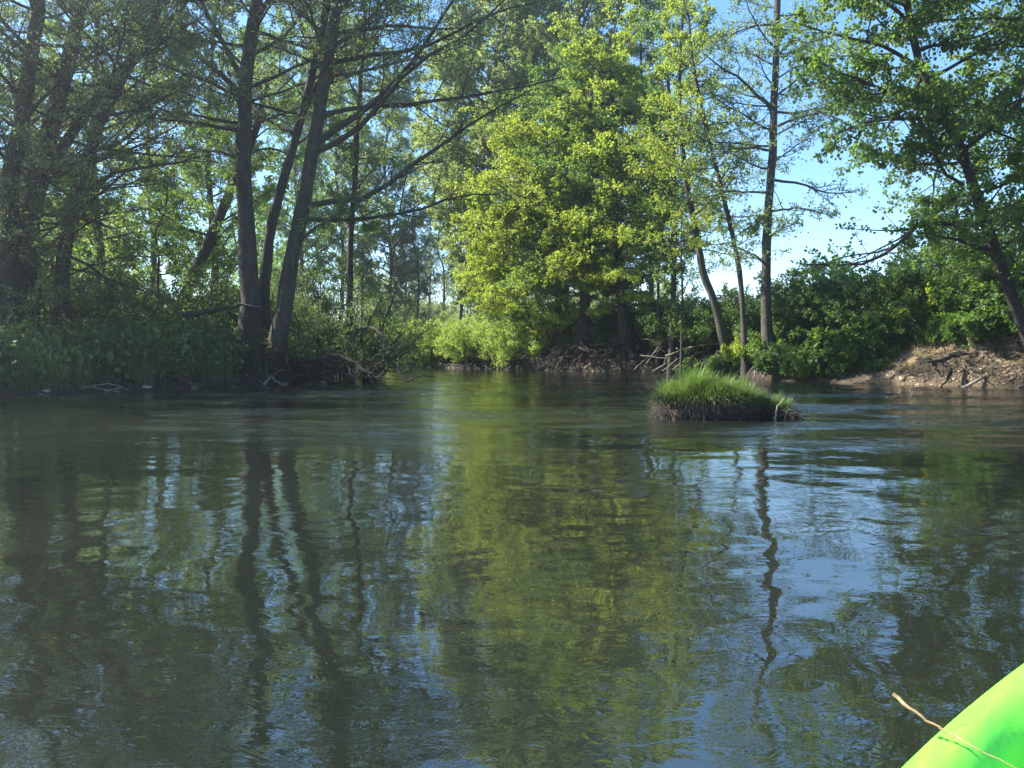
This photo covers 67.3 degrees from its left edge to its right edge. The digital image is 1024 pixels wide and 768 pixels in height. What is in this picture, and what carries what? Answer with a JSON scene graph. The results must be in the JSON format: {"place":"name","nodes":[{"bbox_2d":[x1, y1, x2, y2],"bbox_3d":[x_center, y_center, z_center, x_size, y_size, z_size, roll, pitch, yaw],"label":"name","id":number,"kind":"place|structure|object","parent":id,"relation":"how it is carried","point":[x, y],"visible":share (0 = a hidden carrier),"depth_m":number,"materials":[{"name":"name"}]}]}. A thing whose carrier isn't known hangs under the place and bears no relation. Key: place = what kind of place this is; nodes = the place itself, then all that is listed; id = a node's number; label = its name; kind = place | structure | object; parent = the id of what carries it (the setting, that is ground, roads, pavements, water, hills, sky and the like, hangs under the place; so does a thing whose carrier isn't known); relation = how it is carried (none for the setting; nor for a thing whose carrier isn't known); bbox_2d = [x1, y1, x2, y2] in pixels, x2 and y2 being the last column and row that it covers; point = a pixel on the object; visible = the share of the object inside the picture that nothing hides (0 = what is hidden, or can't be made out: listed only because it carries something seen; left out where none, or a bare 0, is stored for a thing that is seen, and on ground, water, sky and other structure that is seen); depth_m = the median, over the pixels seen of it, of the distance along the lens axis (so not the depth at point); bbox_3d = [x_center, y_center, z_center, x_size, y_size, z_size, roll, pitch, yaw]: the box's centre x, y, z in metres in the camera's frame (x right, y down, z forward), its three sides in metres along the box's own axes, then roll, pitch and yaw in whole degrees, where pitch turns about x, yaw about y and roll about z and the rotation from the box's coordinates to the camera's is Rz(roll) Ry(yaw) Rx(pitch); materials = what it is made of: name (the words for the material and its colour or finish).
{"place":"outdoors","nodes":[
{"label":"outdoors","id":0,"kind":"place"},
{"bbox_2d":[0,367,1023,767],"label":"water","id":1,"kind":"structure","parent":0,"point":[506,569],"depth_m":3.42,"materials":[{"name":"liquid"}]},
{"bbox_2d":[286,350,395,384],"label":"fallen branch","id":2,"kind":"object","parent":1,"relation":"in","point":[336,357],"visible":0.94,"depth_m":21.75,"materials":[{"name":"brown wood"}]},
{"bbox_2d":[356,326,434,382],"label":"fallen branch","id":3,"kind":"object","parent":1,"relation":"on","point":[387,345],"visible":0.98,"depth_m":21.74,"materials":[{"name":"brown wood"}]},
{"bbox_2d":[645,363,778,420],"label":"grassy tussock","id":4,"kind":"object","parent":1,"relation":"in","point":[690,396],"visible":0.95,"depth_m":10.91,"materials":[{"name":"green plant"}]},
{"bbox_2d":[758,390,805,419],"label":"grassy tussock","id":5,"kind":"object","parent":1,"relation":"in","point":[782,407],"visible":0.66,"depth_m":11.03,"materials":[{"name":"green plant"}]},
{"bbox_2d":[902,664,1023,767],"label":"kayak","id":6,"kind":"object","parent":1,"relation":"on","point":[990,721],"visible":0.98,"depth_m":1.36,"materials":[{"name":"green plastic"}]},
{"bbox_2d":[892,693,1014,767],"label":"twig","id":7,"kind":"object","parent":6,"relation":"on","point":[899,699],"visible":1,"depth_m":1.33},
{"bbox_2d":[0,329,1023,395],"bbox_3d":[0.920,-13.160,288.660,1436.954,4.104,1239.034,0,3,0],"label":"ground","id":8,"kind":"structure","parent":0,"point":[245,381],"depth_m":21.87,"materials":[{"name":"soil"}]},
{"bbox_2d":[0,6,58,210],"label":"woodland tree","id":9,"kind":"object","parent":8,"relation":"on","point":[4,67],"visible":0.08,"depth_m":24.75,"materials":[{"name":"green plant"}]},
{"bbox_2d":[12,47,125,277],"bbox_3d":[-23.259,-8.747,39.596,6.743,17.830,6.870,-1,3,-23],"label":"woodland tree","id":10,"kind":"object","parent":8,"relation":"on","point":[80,239],"visible":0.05,"depth_m":39.23,"materials":[{"name":"green plant"}]},
{"bbox_2d":[19,242,147,338],"bbox_3d":[-14.050,-2.372,21.212,5.841,3.352,5.533,2,3,40],"label":"elder bush","id":11,"kind":"object","parent":8,"relation":"on","point":[72,281],"visible":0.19,"depth_m":21.37,"materials":[{"name":"green plant"}]},
{"bbox_2d":[0,0,190,338],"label":"willow tree","id":12,"kind":"object","parent":8,"relation":"on","point":[10,207],"visible":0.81,"depth_m":19.05,"materials":[{"name":"green plant"}]},
{"bbox_2d":[19,252,187,326],"bbox_3d":[-12.867,-2.372,23.262,5.536,3.522,5.933,0,3,0],"label":"elder bush","id":13,"kind":"object","parent":8,"relation":"on","point":[135,301],"visible":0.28,"depth_m":22.70,"materials":[{"name":"green plant"}]},
{"bbox_2d":[2,0,216,280],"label":"woodland tree","id":14,"kind":"object","parent":8,"relation":"on","point":[82,250],"visible":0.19,"depth_m":28.68,"materials":[{"name":"green plant"}]},
{"bbox_2d":[0,0,235,339],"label":"willow tree","id":15,"kind":"object","parent":8,"relation":"on","point":[30,279],"visible":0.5,"depth_m":20.55,"materials":[{"name":"green plant"}]},
{"bbox_2d":[0,0,249,337],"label":"willow tree","id":16,"kind":"object","parent":8,"relation":"on","point":[61,276],"visible":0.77,"depth_m":19.73,"materials":[{"name":"green plant"}]},
{"bbox_2d":[11,357,248,394],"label":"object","id":17,"kind":"object","parent":8,"relation":"on","point":[98,381],"visible":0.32,"depth_m":18.41,"materials":[{"name":"brown plant"}]},
{"bbox_2d":[0,307,299,372],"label":"nettles","id":18,"kind":"object","parent":8,"relation":"on","point":[82,327],"visible":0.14,"depth_m":19.64,"materials":[{"name":"green plant"}]},
{"bbox_2d":[83,20,226,304],"bbox_3d":[-16.452,-9.001,35.809,6.141,16.102,5.502,-1,3,-27],"label":"woodland tree","id":19,"kind":"object","parent":8,"relation":"on","point":[153,260],"visible":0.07,"depth_m":35.53,"materials":[{"name":"green plant"}]},
{"bbox_2d":[0,310,317,388],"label":"butterbur","id":20,"kind":"object","parent":8,"relation":"on","point":[77,350],"visible":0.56,"depth_m":19.13,"materials":[{"name":"green plant"}]},
{"bbox_2d":[0,193,319,308],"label":"woodland","id":21,"kind":"object","parent":8,"relation":"on","point":[236,275],"visible":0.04,"depth_m":54.96,"materials":[{"name":"green plant"}]},
{"bbox_2d":[0,308,321,391],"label":"tall grass","id":22,"kind":"structure","parent":8,"relation":"on","point":[219,372],"depth_m":18.97,"materials":[{"name":"green plant"}]},
{"bbox_2d":[124,165,201,311],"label":"sapling","id":23,"kind":"object","parent":8,"relation":"on","point":[157,202],"visible":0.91,"depth_m":23.84,"materials":[{"name":"green plant"}]},
{"bbox_2d":[150,315,233,341],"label":"nettle bush","id":24,"kind":"object","parent":8,"relation":"on","point":[168,320],"visible":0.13,"depth_m":22.14,"materials":[{"name":"green plant"}]},
{"bbox_2d":[108,262,293,335],"bbox_3d":[-9.851,-2.137,25.221,5.513,3.500,5.333,0,3,0],"label":"elder bush","id":25,"kind":"object","parent":8,"relation":"on","point":[195,301],"visible":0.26,"depth_m":24.34,"materials":[{"name":"green plant"}]},
{"bbox_2d":[114,0,291,308],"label":"woodland tree","id":26,"kind":"object","parent":8,"relation":"on","point":[223,243],"visible":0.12,"depth_m":32.12,"materials":[{"name":"green plant"}]},
{"bbox_2d":[116,27,321,317],"bbox_3d":[-9.539,-6.447,25.839,5.821,11.142,4.742,0,3,0],"label":"willow tree","id":27,"kind":"object","parent":8,"relation":"on","point":[227,198],"visible":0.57,"depth_m":26.06,"materials":[{"name":"green plant"}]},
{"bbox_2d":[181,302,259,316],"bbox_3d":[-8.105,-2.071,21.453,2.110,0.431,0.181,0,3,-8],"label":"fallen log","id":28,"kind":"object","parent":8,"relation":"on","point":[199,313],"visible":1,"depth_m":21.39,"materials":[{"name":"brown wood"}]},
{"bbox_2d":[88,0,388,361],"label":"alder tree","id":29,"kind":"object","parent":8,"relation":"on","point":[242,94],"visible":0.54,"depth_m":21.57,"materials":[{"name":"green plant"}]},
{"bbox_2d":[208,312,344,385],"bbox_3d":[-7.159,-0.804,21.379,4.018,2.247,3.079,2,3,32],"label":"root mass","id":30,"kind":"object","parent":8,"relation":"on","point":[287,359],"visible":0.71,"depth_m":21.09,"materials":[{"name":"brown plant"}]},
{"bbox_2d":[211,6,356,308],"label":"woodland tree","id":31,"kind":"object","parent":8,"relation":"on","point":[320,257],"visible":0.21,"depth_m":54.77,"materials":[{"name":"green plant"}]},
{"bbox_2d":[257,351,347,384],"bbox_3d":[-5.983,-0.243,21.701,2.748,1.655,1.668,0,3,0],"label":"root snag","id":32,"kind":"object","parent":8,"relation":"on","point":[308,373],"visible":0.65,"depth_m":21.63,"materials":[{"name":"brown plant"}]},
{"bbox_2d":[161,0,466,343],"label":"alder tree","id":33,"kind":"object","parent":8,"relation":"on","point":[307,89],"visible":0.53,"depth_m":22.58,"materials":[{"name":"green plant"}]},
{"bbox_2d":[228,268,417,376],"bbox_3d":[-7.116,-1.946,27.011,6.430,4.239,5.556,1,3,28],"label":"willow bush","id":34,"kind":"object","parent":8,"relation":"on","point":[344,350],"visible":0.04,"depth_m":26.15,"materials":[{"name":"green plant"}]},
{"bbox_2d":[203,256,448,381],"bbox_3d":[-5.668,-1.814,24.819,7.690,4.669,7.074,-2,3,-39],"label":"willow bush","id":35,"kind":"object","parent":8,"relation":"on","point":[396,343],"visible":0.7,"depth_m":24.35,"materials":[{"name":"green plant"}]},
{"bbox_2d":[276,9,408,321],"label":"woodland tree","id":36,"kind":"object","parent":8,"relation":"on","point":[364,243],"visible":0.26,"depth_m":58.77,"materials":[{"name":"green plant"}]},
{"bbox_2d":[307,0,428,373],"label":"alder tree","id":37,"kind":"object","parent":8,"relation":"on","point":[353,151],"visible":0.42,"depth_m":27.15,"materials":[{"name":"green plant"}]},
{"bbox_2d":[40,352,720,393],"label":"bank stones","id":38,"kind":"object","parent":8,"relation":"on","point":[633,362],"visible":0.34,"depth_m":31.94,"materials":[{"name":"grey stone"}]},
{"bbox_2d":[333,60,441,319],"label":"woodland tree","id":39,"kind":"object","parent":8,"relation":"on","point":[393,245],"visible":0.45,"depth_m":60.20,"materials":[{"name":"green plant"}]},
{"bbox_2d":[218,0,577,382],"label":"alder tree","id":40,"kind":"object","parent":8,"relation":"on","point":[281,320],"visible":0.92,"depth_m":20.53,"materials":[{"name":"green plant"}]},
{"bbox_2d":[363,317,446,364],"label":"bank shrub","id":41,"kind":"object","parent":8,"relation":"on","point":[415,329],"visible":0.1,"depth_m":41.70,"materials":[{"name":"green plant"}]},
{"bbox_2d":[384,228,432,321],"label":"willow tree","id":42,"kind":"object","parent":8,"relation":"on","point":[398,270],"visible":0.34,"depth_m":63.22,"materials":[{"name":"green plant"}]},
{"bbox_2d":[387,171,440,325],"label":"willow tree","id":43,"kind":"object","parent":8,"relation":"on","point":[414,262],"visible":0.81,"depth_m":59.32,"materials":[{"name":"green plant"}]},
{"bbox_2d":[407,247,449,322],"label":"willow tree","id":44,"kind":"object","parent":8,"relation":"on","point":[428,308],"visible":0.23,"depth_m":77.48,"materials":[{"name":"green plant"}]},
{"bbox_2d":[407,341,449,367],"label":"bank shrub","id":45,"kind":"object","parent":8,"relation":"on","point":[431,359],"visible":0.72,"depth_m":40.73,"materials":[{"name":"green plant"}]},
{"bbox_2d":[421,197,458,329],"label":"willow tree","id":46,"kind":"object","parent":8,"relation":"on","point":[444,278],"visible":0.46,"depth_m":65.56,"materials":[{"name":"green plant"}]},
{"bbox_2d":[416,306,492,362],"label":"bank shrub","id":47,"kind":"object","parent":8,"relation":"on","point":[444,335],"visible":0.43,"depth_m":40.37,"materials":[{"name":"green plant"}]},
{"bbox_2d":[439,118,476,326],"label":"willow tree","id":48,"kind":"object","parent":8,"relation":"on","point":[458,298],"visible":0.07,"depth_m":55.47,"materials":[{"name":"green plant"}]},
{"bbox_2d":[229,246,687,331],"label":"thicket","id":49,"kind":"object","parent":8,"relation":"on","point":[456,316],"visible":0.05,"depth_m":81.73,"materials":[{"name":"green plant"}]},
{"bbox_2d":[436,304,520,368],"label":"bank shrub","id":50,"kind":"object","parent":8,"relation":"on","point":[481,327],"visible":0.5,"depth_m":38.86,"materials":[{"name":"green plant"}]},
{"bbox_2d":[403,0,563,324],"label":"poplar tree","id":51,"kind":"object","parent":8,"relation":"on","point":[428,134],"visible":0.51,"depth_m":42.86,"materials":[{"name":"green plant"}]},
{"bbox_2d":[449,188,579,347],"bbox_3d":[0.302,-5.578,37.494,6.713,8.190,6.577,0,3,0],"label":"maple tree","id":52,"kind":"object","parent":8,"relation":"on","point":[493,270],"visible":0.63,"depth_m":36.59,"materials":[{"name":"green plant"}]},
{"bbox_2d":[485,302,551,365],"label":"bank shrub","id":53,"kind":"object","parent":8,"relation":"on","point":[502,341],"visible":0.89,"depth_m":37.10,"materials":[{"name":"green plant"}]},
{"bbox_2d":[444,82,643,351],"bbox_3d":[1.843,-7.517,36.696,10.147,13.722,9.751,0,3,0],"label":"maple tree","id":54,"kind":"object","parent":8,"relation":"on","point":[489,179],"visible":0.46,"depth_m":35.37,"materials":[{"name":"green plant"}]},
{"bbox_2d":[474,0,655,305],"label":"poplar tree","id":55,"kind":"object","parent":8,"relation":"on","point":[599,17],"visible":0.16,"depth_m":40.95,"materials":[{"name":"green plant"}]},
{"bbox_2d":[400,325,729,360],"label":"herbs","id":56,"kind":"object","parent":8,"relation":"on","point":[605,337],"visible":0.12,"depth_m":36.07,"materials":[{"name":"green plant"}]},
{"bbox_2d":[526,340,612,371],"bbox_3d":[2.523,-1.151,34.742,3.891,1.780,4.016,0,3,0],"label":"root mass","id":57,"kind":"object","parent":8,"relation":"on","point":[584,351],"visible":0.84,"depth_m":35.05,"materials":[{"name":"brown plant"}]},
{"bbox_2d":[543,298,616,339],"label":"bank shrub","id":58,"kind":"object","parent":8,"relation":"on","point":[572,308],"visible":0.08,"depth_m":38.20,"materials":[{"name":"green plant"}]},
{"bbox_2d":[496,28,679,353],"bbox_3d":[3.548,-8.393,35.585,8.561,15.510,9.750,0,3,0],"label":"maple tree","id":59,"kind":"object","parent":8,"relation":"on","point":[582,334],"visible":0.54,"depth_m":34.04,"materials":[{"name":"green plant"}]},
{"bbox_2d":[574,295,680,337],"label":"bank shrub","id":60,"kind":"object","parent":8,"relation":"on","point":[609,321],"visible":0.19,"depth_m":35.76,"materials":[{"name":"green plant"}]},
{"bbox_2d":[529,0,730,364],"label":"maple tree","id":61,"kind":"object","parent":8,"relation":"on","point":[621,51],"visible":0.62,"depth_m":33.04,"materials":[{"name":"green plant"}]},
{"bbox_2d":[587,337,683,371],"bbox_3d":[5.235,-1.198,33.278,4.666,1.888,2.143,1,3,27],"label":"root mass","id":62,"kind":"object","parent":8,"relation":"on","point":[630,353],"visible":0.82,"depth_m":33.33,"materials":[{"name":"brown plant"}]},
{"bbox_2d":[594,0,687,297],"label":"ash tree","id":63,"kind":"object","parent":8,"relation":"on","point":[641,50],"visible":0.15,"depth_m":37.07,"materials":[{"name":"green plant"}]},
{"bbox_2d":[617,89,696,366],"bbox_3d":[5.958,-6.458,32.369,3.205,11.463,2.859,-1,3,-26],"label":"alder tree","id":64,"kind":"object","parent":8,"relation":"on","point":[657,362],"visible":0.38,"depth_m":31.81,"materials":[{"name":"green plant"}]},
{"bbox_2d":[617,289,698,341],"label":"hedge bush","id":65,"kind":"object","parent":8,"relation":"on","point":[651,308],"visible":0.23,"depth_m":33.62,"materials":[{"name":"green plant"}]},
{"bbox_2d":[620,0,733,372],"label":"alder tree","id":66,"kind":"object","parent":8,"relation":"on","point":[671,342],"visible":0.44,"depth_m":31.00,"materials":[{"name":"green plant"}]},
{"bbox_2d":[636,288,734,356],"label":"hedge bush","id":67,"kind":"object","parent":8,"relation":"on","point":[688,336],"visible":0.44,"depth_m":30.92,"materials":[{"name":"green plant"}]},
{"bbox_2d":[614,0,758,376],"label":"alder tree","id":68,"kind":"object","parent":8,"relation":"on","point":[714,303],"visible":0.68,"depth_m":27.56,"materials":[{"name":"green plant"}]},
{"bbox_2d":[645,180,732,373],"bbox_3d":[6.527,-3.894,30.165,3.534,8.510,2.963,-2,4,-43],"label":"alder tree","id":69,"kind":"object","parent":8,"relation":"on","point":[681,263],"visible":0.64,"depth_m":30.25,"materials":[{"name":"green plant"}]},
{"bbox_2d":[652,0,787,376],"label":"alder tree","id":70,"kind":"object","parent":8,"relation":"on","point":[700,34],"visible":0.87,"depth_m":26.44,"materials":[{"name":"green plant"}]},
{"bbox_2d":[705,354,740,375],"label":"bramble","id":71,"kind":"object","parent":8,"relation":"on","point":[719,366],"visible":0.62,"depth_m":27.80,"materials":[{"name":"green plant"}]},
{"bbox_2d":[683,282,778,347],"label":"hedge bush","id":72,"kind":"object","parent":8,"relation":"on","point":[698,310],"visible":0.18,"depth_m":29.45,"materials":[{"name":"green plant"}]},
{"bbox_2d":[718,331,754,364],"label":"bramble","id":73,"kind":"object","parent":8,"relation":"on","point":[732,350],"visible":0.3,"depth_m":27.31,"materials":[{"name":"green plant"}]},
{"bbox_2d":[738,333,792,359],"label":"bramble","id":74,"kind":"object","parent":8,"relation":"on","point":[752,346],"visible":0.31,"depth_m":26.25,"materials":[{"name":"green plant"}]},
{"bbox_2d":[721,278,811,337],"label":"hedge bush","id":75,"kind":"object","parent":8,"relation":"on","point":[734,313],"visible":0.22,"depth_m":27.73,"materials":[{"name":"green plant"}]},
{"bbox_2d":[671,0,869,377],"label":"alder tree","id":76,"kind":"object","parent":8,"relation":"on","point":[767,334],"visible":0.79,"depth_m":25.23,"materials":[{"name":"green plant"}]},
{"bbox_2d":[746,316,811,348],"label":"bramble","id":77,"kind":"object","parent":8,"relation":"on","point":[797,335],"visible":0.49,"depth_m":25.76,"materials":[{"name":"green plant"}]},
{"bbox_2d":[752,339,808,376],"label":"bramble","id":78,"kind":"object","parent":8,"relation":"on","point":[768,361],"visible":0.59,"depth_m":24.65,"materials":[{"name":"green plant"}]},
{"bbox_2d":[778,345,826,379],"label":"bramble","id":79,"kind":"object","parent":8,"relation":"on","point":[792,365],"visible":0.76,"depth_m":23.55,"materials":[{"name":"green plant"}]},
{"bbox_2d":[753,257,884,327],"bbox_3d":[11.232,-3.027,26.949,5.138,2.817,4.732,0,3,0],"label":"hedge bush","id":80,"kind":"object","parent":8,"relation":"on","point":[796,312],"visible":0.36,"depth_m":26.04,"materials":[{"name":"green plant"}]},
{"bbox_2d":[795,346,856,378],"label":"bramble","id":81,"kind":"object","parent":8,"relation":"on","point":[839,369],"visible":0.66,"depth_m":23.27,"materials":[{"name":"green plant"}]},
{"bbox_2d":[784,264,911,329],"bbox_3d":[11.563,-2.724,25.813,4.505,2.859,5.133,-1,3,-29],"label":"hedge bush","id":82,"kind":"object","parent":8,"relation":"on","point":[836,312],"visible":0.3,"depth_m":24.82,"materials":[{"name":"green plant"}]},
{"bbox_2d":[803,321,900,372],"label":"knotweed","id":83,"kind":"object","parent":8,"relation":"on","point":[859,346],"visible":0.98,"depth_m":22.99,"materials":[{"name":"green plant"}]},
{"bbox_2d":[802,257,948,330],"bbox_3d":[12.070,-2.721,25.120,4.778,2.652,4.574,-2,3,-34],"label":"hedge bush","id":84,"kind":"object","parent":8,"relation":"on","point":[912,301],"visible":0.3,"depth_m":24.10,"materials":[{"name":"green plant"}]},
{"bbox_2d":[839,307,924,347],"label":"knotweed","id":85,"kind":"object","parent":8,"relation":"on","point":[899,327],"visible":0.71,"depth_m":23.17,"materials":[{"name":"green plant"}]},
{"bbox_2d":[759,287,1022,349],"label":"creepers","id":86,"kind":"object","parent":8,"relation":"on","point":[918,337],"visible":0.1,"depth_m":22.94,"materials":[{"name":"green plant"}]},
{"bbox_2d":[764,0,1023,347],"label":"lime tree","id":87,"kind":"object","parent":8,"relation":"on","point":[936,91],"visible":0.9,"depth_m":17.08,"materials":[{"name":"green plant"}]},
{"bbox_2d":[870,275,941,325],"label":"knotweed","id":88,"kind":"object","parent":8,"relation":"on","point":[927,306],"visible":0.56,"depth_m":23.03,"materials":[{"name":"green plant"}]},
{"bbox_2d":[850,246,965,312],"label":"hedge bush","id":89,"kind":"object","parent":8,"relation":"on","point":[871,275],"visible":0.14,"depth_m":23.66,"materials":[{"name":"green plant"}]},
{"bbox_2d":[793,334,1022,373],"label":"dry grass","id":90,"kind":"structure","parent":8,"relation":"on","point":[937,356],"depth_m":21.89,"materials":[{"name":"beige plant"}]},
{"bbox_2d":[844,332,1023,387],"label":"gravel","id":91,"kind":"structure","parent":8,"relation":"on","point":[982,354],"depth_m":21.20,"materials":[{"name":"stone"}]},
{"bbox_2d":[874,0,1023,297],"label":"lime tree","id":92,"kind":"object","parent":8,"relation":"on","point":[951,46],"visible":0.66,"depth_m":17.16,"materials":[{"name":"green plant"}]},
{"bbox_2d":[921,348,978,386],"bbox_3d":[11.887,-0.447,20.766,1.694,1.042,0.620,-1,3,-20],"label":"root snag","id":93,"kind":"object","parent":8,"relation":"on","point":[942,360],"visible":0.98,"depth_m":20.57,"materials":[{"name":"brown plant"}]},
{"bbox_2d":[877,228,1023,310],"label":"hedge bush","id":94,"kind":"object","parent":8,"relation":"on","point":[956,281],"visible":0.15,"depth_m":22.99,"materials":[{"name":"green plant"}]},
{"bbox_2d":[922,306,1000,349],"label":"bramble","id":95,"kind":"object","parent":8,"relation":"on","point":[938,331],"visible":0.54,"depth_m":21.66,"materials":[{"name":"green plant"}]},
{"bbox_2d":[905,195,1023,293],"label":"hedge bush","id":96,"kind":"object","parent":8,"relation":"on","point":[1002,237],"visible":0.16,"depth_m":21.91,"materials":[{"name":"green plant"}]},
{"bbox_2d":[923,330,1023,388],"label":"root mass","id":97,"kind":"object","parent":8,"relation":"on","point":[1019,353],"visible":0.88,"depth_m":20.24,"materials":[{"name":"brown plant"}]},
{"bbox_2d":[929,259,1023,314],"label":"bramble","id":98,"kind":"object","parent":8,"relation":"on","point":[979,288],"visible":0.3,"depth_m":21.65,"materials":[{"name":"green plant"}]},
{"bbox_2d":[944,299,1023,340],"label":"bramble","id":99,"kind":"object","parent":8,"relation":"on","point":[968,322],"visible":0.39,"depth_m":20.45,"materials":[{"name":"green plant"}]},
{"bbox_2d":[968,279,1023,344],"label":"bramble","id":100,"kind":"object","parent":8,"relation":"on","point":[990,322],"visible":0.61,"depth_m":20.27,"materials":[{"name":"green plant"}]},
{"bbox_2d":[0,0,1023,320],"label":"sky","id":101,"kind":"structure","parent":0,"point":[819,234],"materials":[{"name":"blue"}]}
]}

